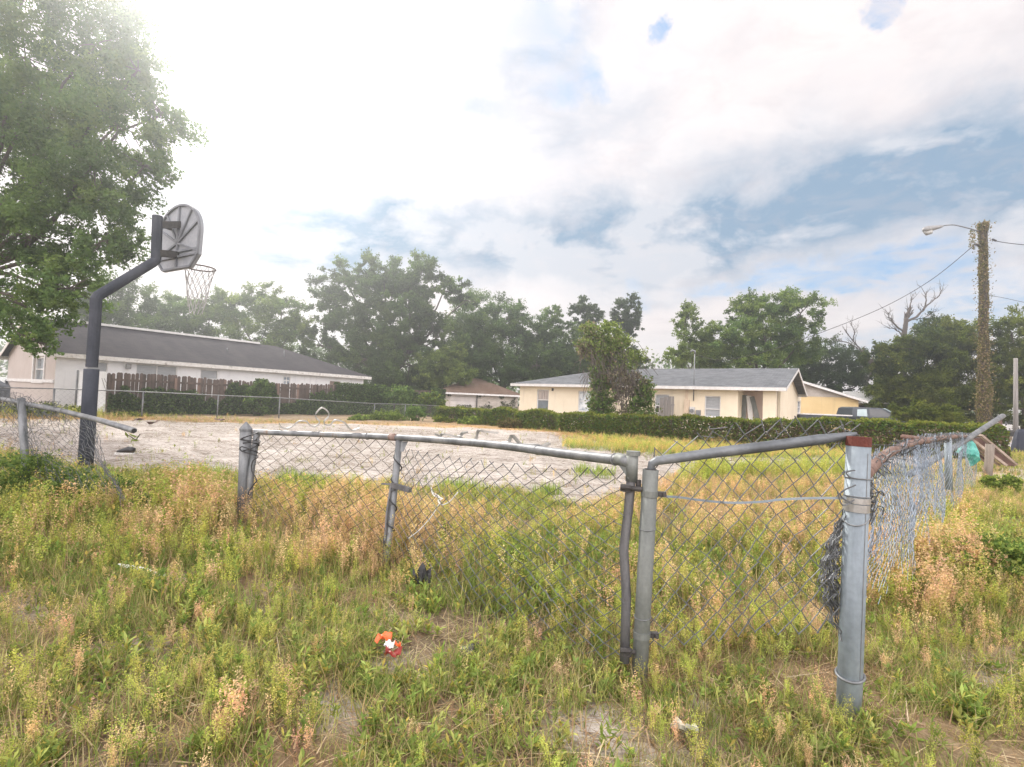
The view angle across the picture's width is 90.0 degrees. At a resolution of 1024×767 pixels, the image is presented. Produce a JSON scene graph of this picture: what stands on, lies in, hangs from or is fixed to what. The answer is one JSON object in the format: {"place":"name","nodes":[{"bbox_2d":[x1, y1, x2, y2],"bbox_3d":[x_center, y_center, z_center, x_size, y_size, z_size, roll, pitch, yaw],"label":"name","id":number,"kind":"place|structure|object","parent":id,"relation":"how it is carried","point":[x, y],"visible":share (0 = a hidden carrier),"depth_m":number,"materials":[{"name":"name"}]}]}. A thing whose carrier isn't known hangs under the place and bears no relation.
{"place":"outdoors","nodes":[
{"label":"outdoors","id":0,"kind":"place"},
{"bbox_2d":[0,401,1023,766],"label":"ground","id":1,"kind":"structure","parent":0,"point":[596,717],"depth_m":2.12,"materials":[{"name":"plant"}]},
{"bbox_2d":[0,377,10,397],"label":"parked car","id":2,"kind":"object","parent":1,"relation":"on","point":[4,382],"visible":0.03,"depth_m":27.42,"materials":[{"name":"grey paint"}]},
{"bbox_2d":[0,401,80,416],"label":"weed bush","id":3,"kind":"object","parent":1,"relation":"on","point":[65,407],"visible":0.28,"depth_m":17.63,"materials":[{"name":"green plant"}]},
{"bbox_2d":[0,447,103,508],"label":"weed shrub","id":4,"kind":"object","parent":1,"relation":"on","point":[30,462],"visible":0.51,"depth_m":5.03,"materials":[{"name":"green plant"}]},
{"bbox_2d":[0,390,136,504],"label":"broken fence","id":5,"kind":"object","parent":1,"relation":"on","point":[21,404],"visible":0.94,"depth_m":5.01,"materials":[{"name":"metal"}]},
{"bbox_2d":[74,370,107,411],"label":"metal sheet gate","id":6,"kind":"structure","parent":1,"relation":"on","point":[79,378],"depth_m":22.24,"materials":[{"name":"metal"}]},
{"bbox_2d":[0,0,214,359],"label":"oak tree","id":7,"kind":"object","parent":1,"relation":"on","point":[78,112],"visible":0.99,"depth_m":16.03,"materials":[{"name":"green plant"}]},
{"bbox_2d":[46,474,170,518],"bbox_3d":[-3.788,1.043,4.780,1.059,0.412,0.872,1,-3,37],"label":"weed shrub","id":8,"kind":"object","parent":1,"relation":"on","point":[122,482],"visible":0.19,"depth_m":4.86,"materials":[{"name":"green plant"}]},
{"bbox_2d":[58,269,182,332],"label":"tree","id":9,"kind":"object","parent":1,"relation":"on","point":[142,318],"visible":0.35,"depth_m":42.77,"materials":[{"name":"green plant"}]},
{"bbox_2d":[102,410,152,417],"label":"weed bush","id":10,"kind":"object","parent":1,"relation":"on","point":[127,414],"visible":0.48,"depth_m":19.75,"materials":[{"name":"green plant"}]},
{"bbox_2d":[77,204,216,465],"bbox_3d":[-5.327,-0.676,7.819,1.139,4.321,1.574,2,-2,0],"label":"basketball hoop","id":11,"kind":"object","parent":1,"relation":"on","point":[177,232],"visible":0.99,"depth_m":7.73,"materials":[{"name":"black paint"}]},
{"bbox_2d":[0,316,371,408],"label":"white house","id":12,"kind":"structure","parent":1,"relation":"on","point":[128,349],"depth_m":27.61,"materials":[{"name":"paint"}]},
{"bbox_2d":[31,356,43,382],"bbox_3d":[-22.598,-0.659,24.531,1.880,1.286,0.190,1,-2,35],"label":"window","id":13,"kind":"structure","parent":12,"relation":"in","point":[40,361],"depth_m":24.81,"materials":[{"name":"white glass"}]},
{"bbox_2d":[86,362,107,371],"bbox_3d":[-19.708,-0.043,24.265,0.080,1.993,0.823,1,-2,35],"label":"window","id":14,"kind":"structure","parent":12,"relation":"in","point":[103,366],"depth_m":24.48,"materials":[{"name":"glass"}]},
{"bbox_2d":[136,364,176,380],"bbox_3d":[-18.218,-0.533,26.286,0.170,0.827,1.962,1,-2,35],"label":"window","id":15,"kind":"structure","parent":12,"relation":"in","point":[146,369],"depth_m":26.29,"materials":[{"name":"glass"}]},
{"bbox_2d":[200,369,217,385],"bbox_3d":[-16.766,-0.305,28.345,0.170,0.905,1.034,1,-2,35],"label":"window","id":16,"kind":"structure","parent":12,"relation":"in","point":[209,374],"depth_m":28.43,"materials":[{"name":"glass"}]},
{"bbox_2d":[283,376,290,383],"bbox_3d":[-14.105,-0.149,32.063,0.444,0.617,0.564,2,-2,0],"label":"window","id":17,"kind":"structure","parent":12,"relation":"in","point":[286,379],"depth_m":32.06,"materials":[{"name":"glass"}]},
{"bbox_2d":[146,284,240,336],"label":"tree","id":18,"kind":"object","parent":1,"relation":"on","point":[190,323],"visible":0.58,"depth_m":45.66,"materials":[{"name":"green plant"}]},
{"bbox_2d":[0,387,436,417],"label":"chain link fence","id":19,"kind":"object","parent":1,"relation":"on","point":[143,402],"visible":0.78,"depth_m":21.60,"materials":[{"name":"metal"}]},
{"bbox_2d":[237,422,252,522],"bbox_3d":[-2.443,0.929,4.667,0.129,1.160,0.108,2,-2,0],"label":"fence post","id":20,"kind":"object","parent":1,"relation":"on","point":[245,428],"visible":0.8,"depth_m":4.63,"materials":[{"name":"metal"}]},
{"bbox_2d":[241,378,271,415],"bbox_3d":[-12.398,0.676,24.950,1.305,1.921,1.451,4,-2,-31],"label":"vine mound","id":21,"kind":"object","parent":1,"relation":"on","point":[255,388],"visible":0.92,"depth_m":24.81,"materials":[{"name":"green plant"}]},
{"bbox_2d":[201,281,316,351],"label":"tree","id":22,"kind":"object","parent":1,"relation":"on","point":[270,307],"visible":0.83,"depth_m":46.78,"materials":[{"name":"green plant"}]},
{"bbox_2d":[105,372,431,414],"bbox_3d":[-11.054,0.951,29.973,0.180,1.906,20.742,1,-2,35],"label":"plank fence","id":23,"kind":"object","parent":1,"relation":"on","point":[175,380],"visible":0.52,"depth_m":24.50,"materials":[{"name":"wood"}]},
{"bbox_2d":[102,378,446,414],"bbox_3d":[-10.949,0.843,29.732,0.531,2.072,20.918,1,-2,35],"label":"fence vine","id":24,"kind":"object","parent":23,"relation":"attached to","point":[365,395],"visible":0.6,"depth_m":26.22,"materials":[{"name":"green plant"}]},
{"bbox_2d":[253,329,327,358],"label":"tree","id":25,"kind":"object","parent":1,"relation":"on","point":[314,350],"visible":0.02,"depth_m":56.81,"materials":[{"name":"green plant"}]},
{"bbox_2d":[348,413,367,420],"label":"weed bush","id":26,"kind":"object","parent":1,"relation":"on","point":[358,416],"visible":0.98,"depth_m":24.75,"materials":[{"name":"green plant"}]},
{"bbox_2d":[334,345,414,389],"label":"tree","id":27,"kind":"object","parent":1,"relation":"on","point":[362,368],"visible":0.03,"depth_m":55.60,"materials":[{"name":"green plant"}]},
{"bbox_2d":[343,662,406,696],"bbox_3d":[-0.590,1.220,2.121,0.222,0.105,0.355,4,-2,-37],"label":"broadleaf plant","id":28,"kind":"object","parent":1,"relation":"on","point":[383,680],"visible":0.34,"depth_m":2.08,"materials":[{"name":"green plant"}]},
{"bbox_2d":[364,408,389,419],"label":"weed bush","id":29,"kind":"object","parent":1,"relation":"on","point":[378,416],"visible":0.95,"depth_m":25.86,"materials":[{"name":"green plant"}]},
{"bbox_2d":[295,247,480,392],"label":"oak tree","id":30,"kind":"object","parent":1,"relation":"on","point":[388,350],"visible":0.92,"depth_m":47.85,"materials":[{"name":"green plant"}]},
{"bbox_2d":[375,631,402,657],"bbox_3d":[-0.546,1.154,2.266,0.133,0.070,0.117,2,-2,0],"label":"snack wrapper","id":31,"kind":"object","parent":1,"relation":"on","point":[388,644],"visible":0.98,"depth_m":2.25,"materials":[{"name":"orange plastic"}]},
{"bbox_2d":[384,409,408,420],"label":"weed bush","id":32,"kind":"object","parent":1,"relation":"on","point":[394,416],"visible":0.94,"depth_m":26.16,"materials":[{"name":"green plant"}]},
{"bbox_2d":[379,383,427,415],"bbox_3d":[-6.938,1.022,32.877,3.092,2.272,2.347,2,-2,0],"label":"bush","id":33,"kind":"object","parent":1,"relation":"on","point":[404,397],"visible":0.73,"depth_m":32.71,"materials":[{"name":"green plant"}]},
{"bbox_2d":[402,404,429,420],"bbox_3d":[-4.987,1.512,26.502,1.375,0.939,1.225,2,-2,0],"label":"weed bush","id":34,"kind":"object","parent":1,"relation":"on","point":[418,411],"visible":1,"depth_m":26.37,"materials":[{"name":"green plant"}]},
{"bbox_2d":[412,562,430,590],"bbox_3d":[-0.537,1.148,3.045,0.102,0.171,0.075,2,-2,0],"label":"plastic scrap","id":35,"kind":"object","parent":1,"relation":"on","point":[424,574],"visible":0.86,"depth_m":3.04,"materials":[{"name":"plastic"}]},
{"bbox_2d":[413,390,447,416],"bbox_3d":[-5.168,1.304,33.207,2.256,1.857,1.828,1,-2,30],"label":"vine mound","id":36,"kind":"object","parent":1,"relation":"on","point":[430,398],"visible":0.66,"depth_m":33.17,"materials":[{"name":"green plant"}]},
{"bbox_2d":[406,341,479,388],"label":"tree","id":37,"kind":"object","parent":1,"relation":"on","point":[443,354],"visible":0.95,"depth_m":45.91,"materials":[{"name":"green plant"}]},
{"bbox_2d":[431,415,455,422],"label":"weed bush","id":38,"kind":"object","parent":1,"relation":"on","point":[440,418],"visible":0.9,"depth_m":25.77,"materials":[{"name":"green plant"}]},
{"bbox_2d":[0,417,928,499],"bbox_3d":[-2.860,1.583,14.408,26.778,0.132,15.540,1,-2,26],"label":"sand lot","id":39,"kind":"structure","parent":1,"relation":"on","point":[234,436],"depth_m":10.44,"materials":[{"name":"sand"}]},
{"bbox_2d":[114,446,137,454],"bbox_3d":[-6.722,1.166,8.926,0.330,0.154,0.118,2,-2,0],"label":"shoe","id":40,"kind":"object","parent":39,"relation":"on","point":[125,450],"visible":0.93,"depth_m":8.88,"materials":[{"name":"black plastic"}]},
{"bbox_2d":[457,414,483,424],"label":"weed bush","id":41,"kind":"object","parent":1,"relation":"on","point":[472,420],"visible":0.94,"depth_m":24.76,"materials":[{"name":"green plant"}]},
{"bbox_2d":[446,321,499,381],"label":"tree","id":42,"kind":"object","parent":1,"relation":"on","point":[451,337],"visible":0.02,"depth_m":55.85,"materials":[{"name":"green plant"}]},
{"bbox_2d":[448,287,502,340],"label":"tree","id":43,"kind":"object","parent":1,"relation":"on","point":[463,311],"visible":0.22,"depth_m":56.35,"materials":[{"name":"green plant"}]},
{"bbox_2d":[460,643,498,660],"bbox_3d":[-0.150,1.240,2.365,0.182,0.048,0.129,2,-2,0],"label":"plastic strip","id":44,"kind":"object","parent":1,"relation":"on","point":[471,647],"visible":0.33,"depth_m":2.36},
{"bbox_2d":[442,379,519,408],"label":"garage","id":45,"kind":"structure","parent":1,"relation":"on","point":[488,392],"depth_m":46.06,"materials":[{"name":"white"}]},
{"bbox_2d":[450,394,475,407],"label":"garage door","id":46,"kind":"structure","parent":45,"relation":"in","point":[471,399],"depth_m":45.56,"materials":[{"name":"metal"}]},
{"bbox_2d":[448,394,517,409],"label":"garage vine","id":47,"kind":"object","parent":45,"relation":"attached to","point":[502,403],"visible":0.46,"depth_m":46.18,"materials":[{"name":"green plant"}]},
{"bbox_2d":[452,291,567,391],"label":"tree","id":48,"kind":"object","parent":1,"relation":"on","point":[493,354],"visible":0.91,"depth_m":50.77,"materials":[{"name":"green plant"}]},
{"bbox_2d":[496,417,523,427],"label":"weed bush","id":49,"kind":"object","parent":1,"relation":"on","point":[513,423],"visible":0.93,"depth_m":22.83,"materials":[{"name":"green plant"}]},
{"bbox_2d":[0,339,1021,415],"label":"woods","id":50,"kind":"object","parent":1,"relation":"on","point":[665,366],"visible":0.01,"depth_m":82.25,"materials":[{"name":"green plant"}]},
{"bbox_2d":[0,410,1023,766],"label":"dry weeds","id":51,"kind":"object","parent":1,"relation":"on","point":[936,538],"visible":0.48,"depth_m":3.70,"materials":[{"name":"beige plant"}]},
{"bbox_2d":[0,402,1023,766],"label":"green weeds","id":52,"kind":"object","parent":1,"relation":"on","point":[978,708],"visible":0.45,"depth_m":2.52,"materials":[{"name":"green plant"}]},
{"bbox_2d":[0,415,1023,766],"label":"dead thatch","id":53,"kind":"object","parent":1,"relation":"on","point":[372,737],"visible":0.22,"depth_m":2.06,"materials":[{"name":"brown plant"}]},
{"bbox_2d":[502,330,567,380],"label":"tree","id":54,"kind":"object","parent":1,"relation":"on","point":[532,369],"visible":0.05,"depth_m":56.26,"materials":[{"name":"green plant"}]},
{"bbox_2d":[529,304,589,378],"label":"tree","id":55,"kind":"object","parent":1,"relation":"on","point":[564,350],"visible":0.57,"depth_m":52.41,"materials":[{"name":"green plant"}]},
{"bbox_2d":[566,292,644,361],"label":"tree","id":56,"kind":"object","parent":1,"relation":"on","point":[629,325],"visible":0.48,"depth_m":54.63,"materials":[{"name":"green plant"}]},
{"bbox_2d":[559,337,662,374],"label":"tree","id":57,"kind":"object","parent":1,"relation":"on","point":[586,370],"visible":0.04,"depth_m":51.85,"materials":[{"name":"green plant"}]},
{"bbox_2d":[571,319,662,432],"bbox_3d":[4.525,0.127,22.351,4.287,5.902,2.011,2,-2,0],"label":"vine covered tree","id":58,"kind":"object","parent":1,"relation":"on","point":[601,377],"visible":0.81,"depth_m":22.10,"materials":[{"name":"green plant"}]},
{"bbox_2d":[631,468,666,683],"bbox_3d":[0.589,0.954,2.229,0.131,1.161,0.075,2,-2,0],"label":"fence post","id":59,"kind":"object","parent":1,"relation":"on","point":[643,634],"visible":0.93,"depth_m":2.21,"materials":[{"name":"metal"}]},
{"bbox_2d":[244,407,641,663],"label":"chain link gate","id":60,"kind":"structure","parent":59,"relation":"attached to","point":[627,463],"depth_m":2.96,"materials":[{"name":"metal"}]},
{"bbox_2d":[239,432,260,508],"bbox_3d":[-2.377,0.769,4.631,0.172,0.668,0.325,3,-2,-30],"label":"cable","id":61,"kind":"object","parent":60,"relation":"attached to","point":[247,441],"visible":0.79,"depth_m":4.59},
{"bbox_2d":[380,456,401,563],"bbox_3d":[-0.878,0.924,3.755,0.078,0.878,0.400,2,-2,-2],"label":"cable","id":62,"kind":"object","parent":60,"relation":"attached to","point":[388,525],"visible":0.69,"depth_m":3.74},
{"bbox_2d":[409,487,457,537],"bbox_3d":[-0.528,0.904,3.499,0.479,0.401,0.060,1,-3,40],"label":"cord","id":63,"kind":"object","parent":60,"relation":"hanging from","point":[441,498],"visible":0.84,"depth_m":3.51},
{"bbox_2d":[647,416,860,647],"bbox_3d":[1.006,0.650,2.109,0.876,1.047,0.199,2,-2,7],"label":"bent fence","id":64,"kind":"object","parent":59,"relation":"attached to","point":[833,552],"visible":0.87,"depth_m":2.12,"materials":[{"name":"wire mesh"},{"name":"galvanised steel"}]},
{"bbox_2d":[510,349,806,435],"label":"beige house","id":65,"kind":"structure","parent":1,"relation":"on","point":[774,392],"depth_m":27.23,"materials":[{"name":"paint"}]},
{"bbox_2d":[537,390,548,409],"bbox_3d":[1.878,1.037,31.590,0.845,1.319,0.665,2,-2,0],"label":"window","id":66,"kind":"structure","parent":65,"relation":"in","point":[542,395],"depth_m":31.70,"materials":[{"name":"white glass"}]},
{"bbox_2d":[578,391,590,411],"bbox_3d":[4.245,1.062,29.970,0.930,1.253,0.190,1,-2,35],"label":"window","id":67,"kind":"structure","parent":65,"relation":"in","point":[582,406],"depth_m":30.10,"materials":[{"name":"glass"}]},
{"bbox_2d":[655,394,668,415],"bbox_3d":[8.004,1.151,27.338,0.895,1.131,0.190,1,-2,35],"label":"window","id":68,"kind":"structure","parent":65,"relation":"in","point":[657,396],"depth_m":27.51,"materials":[{"name":"white glass"}]},
{"bbox_2d":[705,396,720,417],"bbox_3d":[10.121,1.195,25.856,0.873,1.121,0.190,1,-2,35],"label":"window","id":69,"kind":"structure","parent":65,"relation":"in","point":[712,403],"depth_m":25.92,"materials":[{"name":"glass"}]},
{"bbox_2d":[746,396,752,419],"bbox_3d":[11.914,1.569,25.606,0.161,1.940,0.484,3,-2,-22],"label":"leaning board","id":70,"kind":"object","parent":65,"relation":"on","point":[749,410],"visible":0.64,"depth_m":25.64,"materials":[{"name":"wood"}]},
{"bbox_2d":[750,396,759,430],"bbox_3d":[12.100,1.587,25.352,0.111,1.928,0.720,4,-3,-38],"label":"leaning board","id":71,"kind":"object","parent":65,"relation":"on","point":[754,407],"visible":0.64,"depth_m":25.43,"materials":[{"name":"wood"}]},
{"bbox_2d":[659,396,673,425],"bbox_3d":[8.032,1.555,26.627,0.746,1.798,0.100,1,-2,35],"label":"wooden screen","id":72,"kind":"object","parent":1,"relation":"on","point":[667,402],"visible":0.61,"depth_m":26.59,"materials":[{"name":"grey wood"}]},
{"bbox_2d":[670,716,698,733],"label":"crumpled plastic litter","id":73,"kind":"object","parent":1,"relation":"on","point":[686,726],"visible":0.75,"depth_m":1.80,"materials":[{"name":"plastic"}]},
{"bbox_2d":[661,300,736,368],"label":"tree","id":74,"kind":"object","parent":1,"relation":"on","point":[682,353],"visible":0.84,"depth_m":43.11,"materials":[{"name":"green plant"}]},
{"bbox_2d":[670,345,754,368],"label":"tree","id":75,"kind":"object","parent":1,"relation":"on","point":[686,366],"visible":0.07,"depth_m":56.05,"materials":[{"name":"green plant"}]},
{"bbox_2d":[434,405,1012,458],"bbox_3d":[5.066,1.576,21.138,23.136,1.239,3.057,1,-2,32],"label":"ivy hedge","id":76,"kind":"object","parent":1,"relation":"on","point":[563,421],"visible":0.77,"depth_m":18.50,"materials":[{"name":"green plant"}]},
{"bbox_2d":[741,395,746,431],"bbox_3d":[11.703,1.550,25.877,0.240,1.956,0.200,1,-2,35],"label":"leaning board","id":77,"kind":"object","parent":1,"relation":"on","point":[744,405],"visible":0.64,"depth_m":25.89,"materials":[{"name":"wood"}]},
{"bbox_2d":[692,285,837,367],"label":"tree","id":78,"kind":"object","parent":1,"relation":"on","point":[749,321],"visible":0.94,"depth_m":41.80,"materials":[{"name":"green plant"}]},
{"bbox_2d":[788,331,876,391],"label":"tree","id":79,"kind":"object","parent":1,"relation":"on","point":[827,374],"visible":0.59,"depth_m":50.66,"materials":[{"name":"green plant"}]},
{"bbox_2d":[801,381,888,430],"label":"yellow house","id":80,"kind":"structure","parent":1,"relation":"on","point":[818,399],"depth_m":40.11,"materials":[{"name":"paint"}]},
{"bbox_2d":[834,436,871,721],"bbox_3d":[1.347,0.889,2.027,0.116,1.357,0.105,2,-2,0],"label":"fence post","id":81,"kind":"object","parent":1,"relation":"on","point":[850,673],"visible":0.96,"depth_m":2.00,"materials":[{"name":"metal"}]},
{"bbox_2d":[866,432,979,603],"bbox_3d":[3.901,0.904,4.647,0.234,0.947,7.190,0,-3,45],"label":"slumped fence","id":82,"kind":"object","parent":81,"relation":"attached to","point":[879,459],"visible":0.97,"depth_m":3.25,"materials":[{"name":"metal"}]},
{"bbox_2d":[907,414,1005,476],"bbox_3d":[5.523,0.703,6.309,3.257,0.734,0.119,4,-2,-34],"label":"loose pipe","id":83,"kind":"object","parent":82,"relation":"attached to","point":[985,427],"visible":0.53,"depth_m":6.58,"materials":[{"name":"metal"}]},
{"bbox_2d":[957,440,980,465],"bbox_3d":[6.220,0.930,6.981,0.291,0.392,0.168,2,-2,0],"label":"plastic bag","id":84,"kind":"object","parent":82,"relation":"hanging from","point":[973,451],"visible":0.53,"depth_m":6.93,"materials":[{"name":"plastic"}]},
{"bbox_2d":[797,407,910,436],"bbox_3d":[20.747,2.288,31.662,6.500,1.696,1.865,2,-2,4],"label":"pickup truck","id":85,"kind":"object","parent":1,"relation":"on","point":[853,413],"visible":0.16,"depth_m":30.85,"materials":[{"name":"grey paint"}]},
{"bbox_2d":[832,316,877,383],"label":"dead tree","id":86,"kind":"object","parent":1,"relation":"on","point":[869,361],"visible":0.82,"depth_m":44.15,"materials":[{"name":"wood"}]},
{"bbox_2d":[858,356,956,431],"bbox_3d":[30.640,0.963,39.338,5.260,6.210,5.981,4,-2,-33],"label":"tree","id":87,"kind":"object","parent":1,"relation":"on","point":[887,391],"visible":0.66,"depth_m":38.97,"materials":[{"name":"green plant"}]},
{"bbox_2d":[878,280,943,420],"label":"dead tree","id":88,"kind":"object","parent":1,"relation":"on","point":[907,315],"visible":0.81,"depth_m":45.23,"materials":[{"name":"wood"}]},
{"bbox_2d":[856,309,991,373],"bbox_3d":[31.870,-1.014,40.036,9.770,10.224,5.487,2,-2,0],"label":"tree","id":89,"kind":"object","parent":1,"relation":"on","point":[882,352],"visible":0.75,"depth_m":39.27,"materials":[{"name":"green plant"}]},
{"bbox_2d":[887,398,965,434],"bbox_3d":[22.715,2.067,28.090,4.109,2.490,2.176,2,-2,0],"label":"bush","id":90,"kind":"object","parent":1,"relation":"on","point":[946,413],"visible":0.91,"depth_m":27.66,"materials":[{"name":"green plant"}]},
{"bbox_2d":[876,314,1020,429],"bbox_3d":[33.805,-0.593,38.740,10.659,9.458,6.984,3,-2,-13],"label":"tree","id":91,"kind":"object","parent":1,"relation":"on","point":[956,363],"visible":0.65,"depth_m":37.69,"materials":[{"name":"green plant"}]},
{"bbox_2d":[922,224,996,433],"bbox_3d":[24.013,-2.638,27.652,4.040,12.156,0.444,2,-2,-2],"label":"utility pole","id":92,"kind":"object","parent":1,"relation":"on","point":[927,230],"visible":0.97,"depth_m":27.66,"materials":[{"name":"brown wood"}]},
{"bbox_2d":[695,245,973,359],"bbox_3d":[17.226,-4.414,29.975,15.424,6.719,7.015,2,-2,0],"label":"overhead cable","id":93,"kind":"object","parent":92,"relation":"attached to","point":[852,320],"visible":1,"depth_m":30.65,"materials":[{"name":"rubber"}]},
{"bbox_2d":[968,219,999,441],"bbox_3d":[25.600,-2.784,27.733,1.395,12.201,1.359,4,-3,-43],"label":"pole vine","id":94,"kind":"object","parent":92,"relation":"attached to","point":[985,225],"visible":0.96,"depth_m":27.64,"materials":[{"name":"green plant"}]},
{"bbox_2d":[940,530,1023,590],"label":"weed shrub","id":95,"kind":"object","parent":1,"relation":"on","point":[1009,549],"visible":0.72,"depth_m":3.63,"materials":[{"name":"green plant"}]},
{"bbox_2d":[982,444,994,476],"bbox_3d":[9.954,1.687,10.716,0.242,0.851,0.178,2,-2,0],"label":"wooden post","id":96,"kind":"object","parent":1,"relation":"on","point":[989,457],"visible":0.79,"depth_m":10.66,"materials":[{"name":"grey wood"}]},
{"bbox_2d":[972,439,1007,465],"bbox_3d":[10.935,1.570,11.772,0.631,0.584,0.260,1,-2,30],"label":"stacked board","id":97,"kind":"object","parent":1,"relation":"on","point":[996,458],"visible":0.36,"depth_m":11.71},
{"bbox_2d":[974,438,1010,465],"bbox_3d":[11.106,1.571,11.892,0.663,0.619,0.260,1,-2,28],"label":"stacked board","id":98,"kind":"object","parent":97,"relation":"on","point":[996,454],"visible":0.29,"depth_m":11.73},
{"bbox_2d":[977,436,1013,465],"bbox_3d":[11.278,1.572,12.012,0.696,0.654,0.260,1,-2,27],"label":"stacked board","id":99,"kind":"object","parent":98,"relation":"on","point":[999,454],"visible":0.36,"depth_m":11.85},
{"bbox_2d":[973,303,1023,429],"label":"tree","id":100,"kind":"object","parent":1,"relation":"on","point":[1006,342],"visible":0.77,"depth_m":35.87,"materials":[{"name":"green plant"}]},
{"bbox_2d":[978,472,1023,493],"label":"weed shrub","id":101,"kind":"object","parent":1,"relation":"on","point":[988,481],"visible":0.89,"depth_m":8.40,"materials":[{"name":"green plant"}]},
{"bbox_2d":[996,421,1019,429],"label":"parked car","id":102,"kind":"object","parent":1,"relation":"on","point":[1009,426],"visible":0.01,"depth_m":43.78,"materials":[{"name":"white paint"}]},
{"bbox_2d":[1013,358,1018,429],"bbox_3d":[29.532,1.022,30.024,0.257,5.024,0.257,2,-2,0],"label":"wooden post","id":103,"kind":"object","parent":1,"relation":"on","point":[1015,395],"visible":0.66,"depth_m":29.98,"materials":[{"name":"grey wood"}]},
{"bbox_2d":[1011,429,1023,451],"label":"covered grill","id":104,"kind":"object","parent":1,"relation":"on","point":[1018,441],"visible":0.91,"depth_m":19.31,"materials":[{"name":"fabric"}]},
{"bbox_3d":[11.740,1.635,12.371,0.632,0.675,0.537,2,-2,0],"label":"stacked board","id":105,"kind":"object","parent":1,"relation":"on","visible":0},
{"bbox_2d":[978,434,1018,465],"bbox_3d":[11.619,1.581,12.253,0.670,0.683,0.260,1,-2,28],"label":"stacked board","id":106,"kind":"object","parent":105,"relation":"on","point":[988,441],"visible":0.79,"depth_m":12.17,"materials":[{"name":"wood"}]},
{"bbox_2d":[0,0,1023,422],"label":"sky","id":107,"kind":"structure","parent":0,"point":[546,153],"materials":[{"name":"white"}]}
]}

